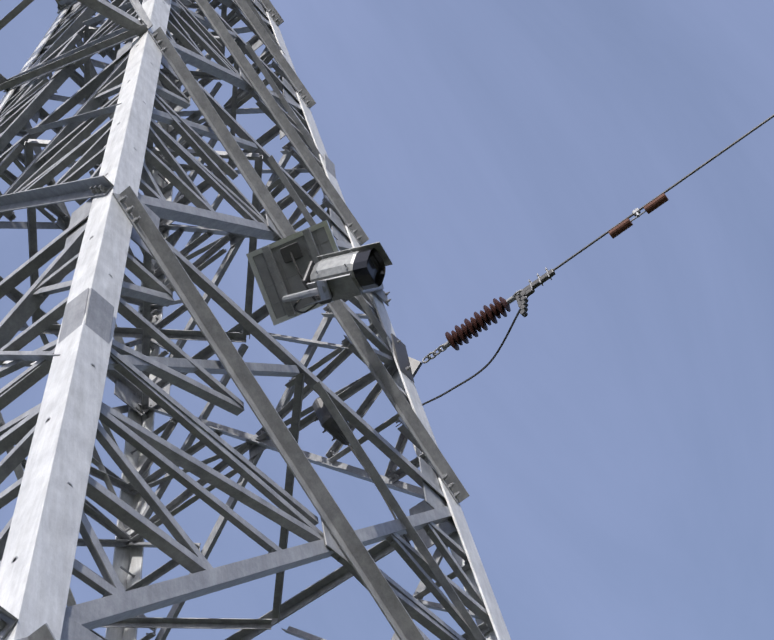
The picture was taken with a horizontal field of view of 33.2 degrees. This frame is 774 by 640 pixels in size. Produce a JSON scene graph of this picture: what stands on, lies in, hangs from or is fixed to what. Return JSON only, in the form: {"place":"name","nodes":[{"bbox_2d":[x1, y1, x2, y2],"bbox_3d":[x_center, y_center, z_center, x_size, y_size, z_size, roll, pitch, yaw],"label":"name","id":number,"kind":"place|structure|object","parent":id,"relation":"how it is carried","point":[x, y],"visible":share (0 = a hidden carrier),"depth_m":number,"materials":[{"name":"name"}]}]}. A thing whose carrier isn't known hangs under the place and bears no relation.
{"place":"outdoors","nodes":[
{"label":"outdoors","id":0,"kind":"place"},
{"bbox_2d":[0,0,773,639],"label":"sky","id":1,"kind":"structure","parent":0,"point":[613,457],"materials":[{"name":"blue"}]},
{"label":"ground","id":2,"kind":"structure","parent":0,"visible":0},
{"bbox_2d":[0,0,510,639],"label":"lattice tower","id":3,"kind":"structure","parent":2,"relation":"on","point":[56,434],"depth_m":7.89,"materials":[{"name":"metal"}]},
{"bbox_2d":[246,220,392,325],"bbox_3d":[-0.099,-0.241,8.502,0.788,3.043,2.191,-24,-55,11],"label":"monitoring camera with solar panel","id":4,"kind":"object","parent":3,"relation":"attached to","point":[313,267],"visible":1,"depth_m":7.36,"materials":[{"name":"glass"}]},
{"bbox_2d":[312,397,410,544],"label":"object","id":5,"kind":"object","parent":3,"relation":"attached to","point":[327,421],"visible":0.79,"depth_m":8.99,"materials":[{"name":"metal"}]},
{"bbox_2d":[391,114,773,405],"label":"insulator string and conductor","id":6,"kind":"object","parent":3,"relation":"attached to","point":[409,367],"visible":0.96,"depth_m":9.36,"materials":[{"name":"metal"}]}
]}

